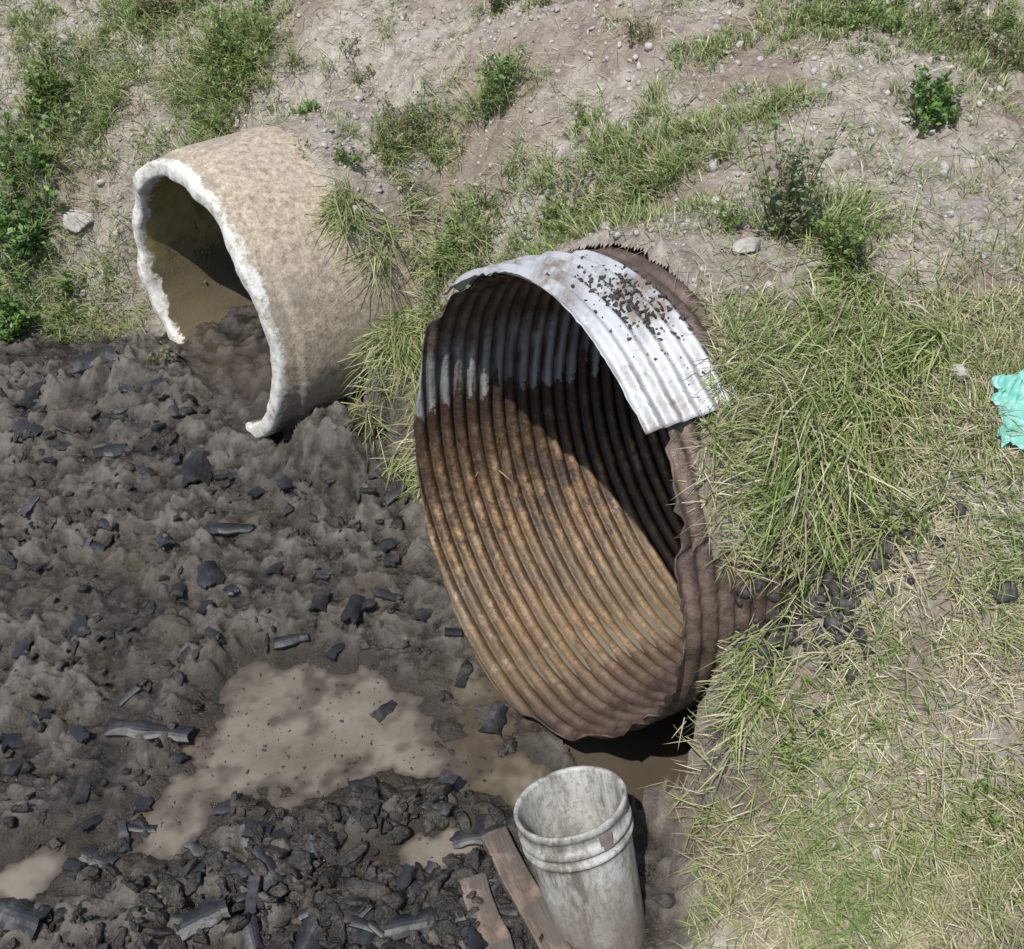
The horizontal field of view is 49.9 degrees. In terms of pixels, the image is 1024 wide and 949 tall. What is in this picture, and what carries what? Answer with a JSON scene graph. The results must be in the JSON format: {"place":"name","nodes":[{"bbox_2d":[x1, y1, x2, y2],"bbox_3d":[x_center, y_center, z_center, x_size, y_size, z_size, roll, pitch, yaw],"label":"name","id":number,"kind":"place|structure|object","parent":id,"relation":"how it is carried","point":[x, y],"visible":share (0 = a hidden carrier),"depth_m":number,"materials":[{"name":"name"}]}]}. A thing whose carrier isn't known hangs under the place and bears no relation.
{"place":"outdoors","nodes":[
{"label":"outdoors","id":0,"kind":"place"},
{"bbox_2d":[0,661,692,929],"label":"water","id":1,"kind":"structure","parent":0,"point":[635,761],"depth_m":3.74,"materials":[{"name":"brown liquid"}]},
{"bbox_2d":[155,663,497,863],"bbox_3d":[-0.599,0.962,3.722,1.103,0.019,0.861,0,38,0],"label":"floating debris","id":2,"kind":"object","parent":1,"relation":"on","point":[341,755],"visible":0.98,"depth_m":3.73,"materials":[{"name":"concrete"}]},
{"bbox_2d":[0,0,1023,948],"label":"ground","id":3,"kind":"structure","parent":0,"point":[124,572],"depth_m":4.08,"materials":[{"name":"soil"}]},
{"bbox_2d":[0,286,49,344],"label":"weed plant","id":4,"kind":"object","parent":3,"relation":"on","point":[10,329],"visible":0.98,"depth_m":5.42,"materials":[{"name":"green plant"}]},
{"bbox_2d":[0,103,70,329],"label":"weed plant","id":5,"kind":"object","parent":3,"relation":"on","point":[19,236],"visible":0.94,"depth_m":5.35,"materials":[{"name":"green plant"}]},
{"bbox_2d":[14,35,86,142],"bbox_3d":[-2.225,-1.848,5.313,0.367,0.456,0.320,0,38,0],"label":"weed plant","id":6,"kind":"object","parent":3,"relation":"on","point":[38,84],"visible":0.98,"depth_m":5.31,"materials":[{"name":"green plant"}]},
{"bbox_2d":[54,265,84,318],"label":"weed plant","id":7,"kind":"object","parent":3,"relation":"on","point":[70,287],"visible":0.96,"depth_m":5.49,"materials":[{"name":"green plant"}]},
{"bbox_2d":[64,274,90,319],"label":"weed plant","id":8,"kind":"object","parent":3,"relation":"on","point":[67,289],"visible":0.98,"depth_m":5.47,"materials":[{"name":"green plant"}]},
{"bbox_2d":[63,209,94,232],"bbox_3d":[-2.115,-1.248,5.387,0.160,0.090,0.124,0,38,0],"label":"rock","id":9,"kind":"object","parent":3,"relation":"on","point":[71,215],"visible":0.97,"depth_m":5.36,"materials":[{"name":"stone"}]},
{"bbox_2d":[144,341,176,366],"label":"weed plant","id":10,"kind":"object","parent":3,"relation":"on","point":[164,351],"visible":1,"depth_m":5.05,"materials":[{"name":"green plant"}]},
{"bbox_2d":[129,0,191,38],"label":"weed plant","id":11,"kind":"object","parent":3,"relation":"on","point":[165,3],"visible":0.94,"depth_m":5.29,"materials":[{"name":"green plant"}]},
{"bbox_2d":[182,81,204,116],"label":"weed plant","id":12,"kind":"object","parent":3,"relation":"on","point":[194,95],"visible":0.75,"depth_m":5.17,"materials":[{"name":"green plant"}]},
{"bbox_2d":[190,207,215,283],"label":"weed plant","id":13,"kind":"object","parent":3,"relation":"on","point":[204,256],"visible":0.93,"depth_m":5.14,"materials":[{"name":"green plant"}]},
{"bbox_2d":[215,0,237,17],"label":"weed plant","id":14,"kind":"object","parent":3,"relation":"on","point":[224,9],"visible":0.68,"depth_m":5.24,"materials":[{"name":"green plant"}]},
{"bbox_2d":[182,0,286,136],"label":"weed plant","id":15,"kind":"object","parent":3,"relation":"on","point":[237,44],"visible":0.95,"depth_m":5.07,"materials":[{"name":"green plant"}]},
{"bbox_2d":[248,0,271,18],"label":"weed plant","id":16,"kind":"object","parent":3,"relation":"on","point":[266,2],"visible":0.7,"depth_m":5.20,"materials":[{"name":"green plant"}]},
{"bbox_2d":[0,346,539,948],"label":"broken pipe shards","id":17,"kind":"object","parent":3,"relation":"on","point":[24,914],"visible":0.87,"depth_m":3.70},
{"bbox_2d":[132,126,428,444],"bbox_3d":[-0.273,-1.265,5.404,2.840,1.280,1.281,-27,46,-30],"label":"concrete culvert pipe","id":18,"kind":"object","parent":3,"relation":"on","point":[260,322],"visible":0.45,"depth_m":4.49,"materials":[{"name":"beige concrete"}]},
{"bbox_2d":[294,135,308,158],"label":"weed plant","id":19,"kind":"object","parent":3,"relation":"on","point":[301,146],"visible":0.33,"depth_m":4.46,"materials":[{"name":"green plant"}]},
{"bbox_2d":[289,99,321,118],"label":"weed plant","id":20,"kind":"object","parent":3,"relation":"on","point":[310,106],"visible":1,"depth_m":4.67,"materials":[{"name":"green plant"}]},
{"bbox_2d":[0,342,654,948],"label":"mud clods","id":21,"kind":"object","parent":3,"relation":"on","point":[386,902],"visible":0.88,"depth_m":3.36,"materials":[{"name":"grey soil"}]},
{"bbox_2d":[333,27,359,71],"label":"weed plant","id":22,"kind":"object","parent":3,"relation":"on","point":[349,45],"visible":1,"depth_m":4.92,"materials":[{"name":"green plant"}]},
{"bbox_2d":[332,141,372,176],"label":"weed plant","id":23,"kind":"object","parent":3,"relation":"on","point":[343,155],"visible":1,"depth_m":4.44,"materials":[{"name":"green plant"}]},
{"bbox_2d":[351,58,375,96],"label":"weed plant","id":24,"kind":"object","parent":3,"relation":"on","point":[357,79],"visible":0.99,"depth_m":4.88,"materials":[{"name":"green plant"}]},
{"bbox_2d":[358,89,452,165],"bbox_3d":[-0.441,-1.454,4.600,0.382,0.257,0.392,0,38,0],"label":"weed plant","id":25,"kind":"object","parent":3,"relation":"on","point":[399,122],"visible":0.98,"depth_m":4.59,"materials":[{"name":"green plant"}]},
{"bbox_2d":[416,231,455,310],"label":"weed plant","id":26,"kind":"object","parent":3,"relation":"on","point":[437,248],"visible":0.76,"depth_m":4.47,"materials":[{"name":"green plant"}]},
{"bbox_2d":[417,176,505,307],"bbox_3d":[-0.206,-0.861,4.477,0.382,0.710,0.479,0,38,0],"label":"weed plant","id":27,"kind":"object","parent":3,"relation":"on","point":[463,199],"visible":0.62,"depth_m":4.42,"materials":[{"name":"green plant"}]},
{"bbox_2d":[460,189,496,235],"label":"weed plant","id":28,"kind":"object","parent":3,"relation":"on","point":[481,202],"visible":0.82,"depth_m":4.39,"materials":[{"name":"green plant"}]},
{"bbox_2d":[459,873,513,948],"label":"wooden plank","id":29,"kind":"object","parent":3,"relation":"on","point":[493,931],"visible":0.97,"depth_m":3.20,"materials":[{"name":"brown wood"}]},
{"bbox_2d":[489,0,505,15],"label":"weed plant","id":30,"kind":"object","parent":3,"relation":"on","point":[495,3],"visible":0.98,"depth_m":4.72,"materials":[{"name":"green plant"}]},
{"bbox_2d":[474,36,534,131],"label":"weed plant","id":31,"kind":"object","parent":3,"relation":"on","point":[502,70],"visible":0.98,"depth_m":4.45,"materials":[{"name":"green plant"}]},
{"bbox_2d":[0,0,1023,630],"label":"dry straw","id":32,"kind":"object","parent":3,"relation":"on","point":[344,138],"visible":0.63,"depth_m":4.03,"materials":[{"name":"beige plant"}]},
{"bbox_2d":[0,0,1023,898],"bbox_3d":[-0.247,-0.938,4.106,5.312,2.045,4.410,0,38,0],"label":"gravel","id":33,"kind":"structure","parent":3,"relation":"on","point":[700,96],"depth_m":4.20,"materials":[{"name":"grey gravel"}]},
{"bbox_2d":[481,826,571,948],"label":"wooden plank","id":34,"kind":"object","parent":3,"relation":"on","point":[520,885],"visible":0.91,"depth_m":3.25,"materials":[{"name":"brown wood"}]},
{"bbox_2d":[509,136,622,254],"bbox_3d":[0.193,-0.911,4.199,0.465,0.652,0.440,11,39,13],"label":"weed plant","id":35,"kind":"object","parent":3,"relation":"on","point":[552,210],"visible":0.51,"depth_m":4.15,"materials":[{"name":"green plant"}]},
{"bbox_2d":[562,103,595,137],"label":"weed plant","id":36,"kind":"object","parent":3,"relation":"on","point":[585,121],"visible":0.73,"depth_m":4.26,"materials":[{"name":"green plant"}]},
{"bbox_2d":[513,766,645,948],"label":"bucket","id":37,"kind":"object","parent":3,"relation":"on","point":[575,825],"visible":0.96,"depth_m":3.09,"materials":[{"name":"plastic"}]},
{"bbox_2d":[556,112,693,243],"bbox_3d":[0.390,-1.017,3.982,0.363,0.564,0.404,26,45,29],"label":"weed plant","id":38,"kind":"object","parent":3,"relation":"on","point":[637,179],"visible":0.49,"depth_m":3.96,"materials":[{"name":"green plant"}]},
{"bbox_2d":[615,16,656,48],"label":"weed plant","id":39,"kind":"object","parent":3,"relation":"on","point":[637,25],"visible":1,"depth_m":4.31,"materials":[{"name":"green plant"}]},
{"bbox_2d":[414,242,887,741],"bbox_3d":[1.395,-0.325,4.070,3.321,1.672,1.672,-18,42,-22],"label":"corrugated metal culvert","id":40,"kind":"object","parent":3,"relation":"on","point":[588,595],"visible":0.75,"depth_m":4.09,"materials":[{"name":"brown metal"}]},
{"bbox_2d":[652,893,675,908],"bbox_3d":[0.469,1.259,3.247,0.120,0.082,0.042,-17,41,-21],"label":"rock","id":41,"kind":"object","parent":3,"relation":"on","point":[667,900],"visible":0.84,"depth_m":3.22,"materials":[{"name":"grey stone"}]},
{"bbox_2d":[702,187,757,235],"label":"weed plant","id":42,"kind":"object","parent":3,"relation":"on","point":[728,220],"visible":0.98,"depth_m":3.26,"materials":[{"name":"green plant"}]},
{"bbox_2d":[732,237,760,253],"bbox_3d":[0.682,-0.663,3.197,0.067,0.046,0.100,23,43,26],"label":"rock","id":43,"kind":"object","parent":3,"relation":"on","point":[750,245],"visible":0.97,"depth_m":3.17,"materials":[{"name":"stone"}]},
{"bbox_2d":[738,99,854,246],"bbox_3d":[0.800,-0.845,3.127,0.327,0.414,0.300,0,38,0],"label":"weed plant","id":44,"kind":"object","parent":3,"relation":"on","point":[785,196],"visible":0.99,"depth_m":3.15,"materials":[{"name":"green plant"}]},
{"bbox_2d":[771,695,839,792],"bbox_3d":[0.796,0.734,2.991,0.166,0.263,0.192,0,38,0],"label":"weed plant","id":45,"kind":"object","parent":3,"relation":"on","point":[822,730],"visible":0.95,"depth_m":2.99,"materials":[{"name":"green plant"}]},
{"bbox_2d":[729,425,966,744],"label":"asphalt crumbs","id":46,"kind":"object","parent":3,"relation":"on","point":[833,590],"visible":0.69,"depth_m":2.96,"materials":[{"name":"grey asphalt"}]},
{"bbox_2d":[816,190,889,270],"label":"weed plant","id":47,"kind":"object","parent":3,"relation":"on","point":[848,252],"visible":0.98,"depth_m":3.13,"materials":[{"name":"green plant"}]},
{"bbox_2d":[792,0,958,62],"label":"weed plant","id":48,"kind":"object","parent":3,"relation":"on","point":[892,22],"visible":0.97,"depth_m":4.04,"materials":[{"name":"green plant"}]},
{"bbox_2d":[872,0,920,14],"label":"weed plant","id":49,"kind":"object","parent":3,"relation":"on","point":[896,9],"visible":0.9,"depth_m":4.21,"materials":[{"name":"green plant"}]},
{"bbox_2d":[870,475,955,553],"bbox_3d":[1.056,0.123,2.860,0.178,0.254,0.178,-23,43,-26],"label":"weed plant","id":50,"kind":"object","parent":3,"relation":"on","point":[907,523],"visible":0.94,"depth_m":2.86,"materials":[{"name":"green plant"}]},
{"bbox_2d":[903,64,968,137],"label":"weed plant","id":51,"kind":"object","parent":3,"relation":"on","point":[935,107],"visible":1,"depth_m":3.70,"materials":[{"name":"green plant"}]},
{"bbox_2d":[947,363,969,378],"bbox_3d":[1.199,-0.273,2.954,0.047,0.052,0.079,0,38,0],"label":"rock","id":52,"kind":"object","parent":3,"relation":"on","point":[962,369],"visible":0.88,"depth_m":2.93,"materials":[{"name":"stone"}]},
{"bbox_2d":[894,0,1023,82],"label":"weed plant","id":53,"kind":"object","parent":3,"relation":"on","point":[979,29],"visible":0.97,"depth_m":4.12,"materials":[{"name":"green plant"}]},
{"bbox_2d":[960,745,1023,844],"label":"weed plant","id":54,"kind":"object","parent":3,"relation":"on","point":[990,814],"visible":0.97,"depth_m":2.87,"materials":[{"name":"green plant"}]},
{"bbox_2d":[987,572,1018,602],"bbox_3d":[1.259,0.283,2.835,0.080,0.053,0.110,-25,44,-28],"label":"asphalt chunk","id":55,"kind":"object","parent":3,"relation":"on","point":[1011,590],"visible":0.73,"depth_m":2.81,"materials":[{"name":"grey asphalt"}]},
{"bbox_2d":[992,0,1015,30],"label":"weed plant","id":56,"kind":"object","parent":3,"relation":"on","point":[998,12],"visible":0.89,"depth_m":4.22,"materials":[{"name":"green plant"}]},
{"bbox_2d":[991,369,1023,448],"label":"plastic bag","id":57,"kind":"object","parent":3,"relation":"on","point":[1012,393],"visible":0.96,"depth_m":2.80,"materials":[{"name":"teal plastic"}]},
{"bbox_2d":[998,30,1023,65],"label":"weed plant","id":58,"kind":"object","parent":3,"relation":"on","point":[1011,43],"visible":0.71,"depth_m":4.09,"materials":[{"name":"green plant"}]},
{"bbox_2d":[0,0,1023,948],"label":"grass","id":59,"kind":"structure","parent":0,"point":[854,410],"depth_m":3.01,"materials":[{"name":"green plant"}]}
]}

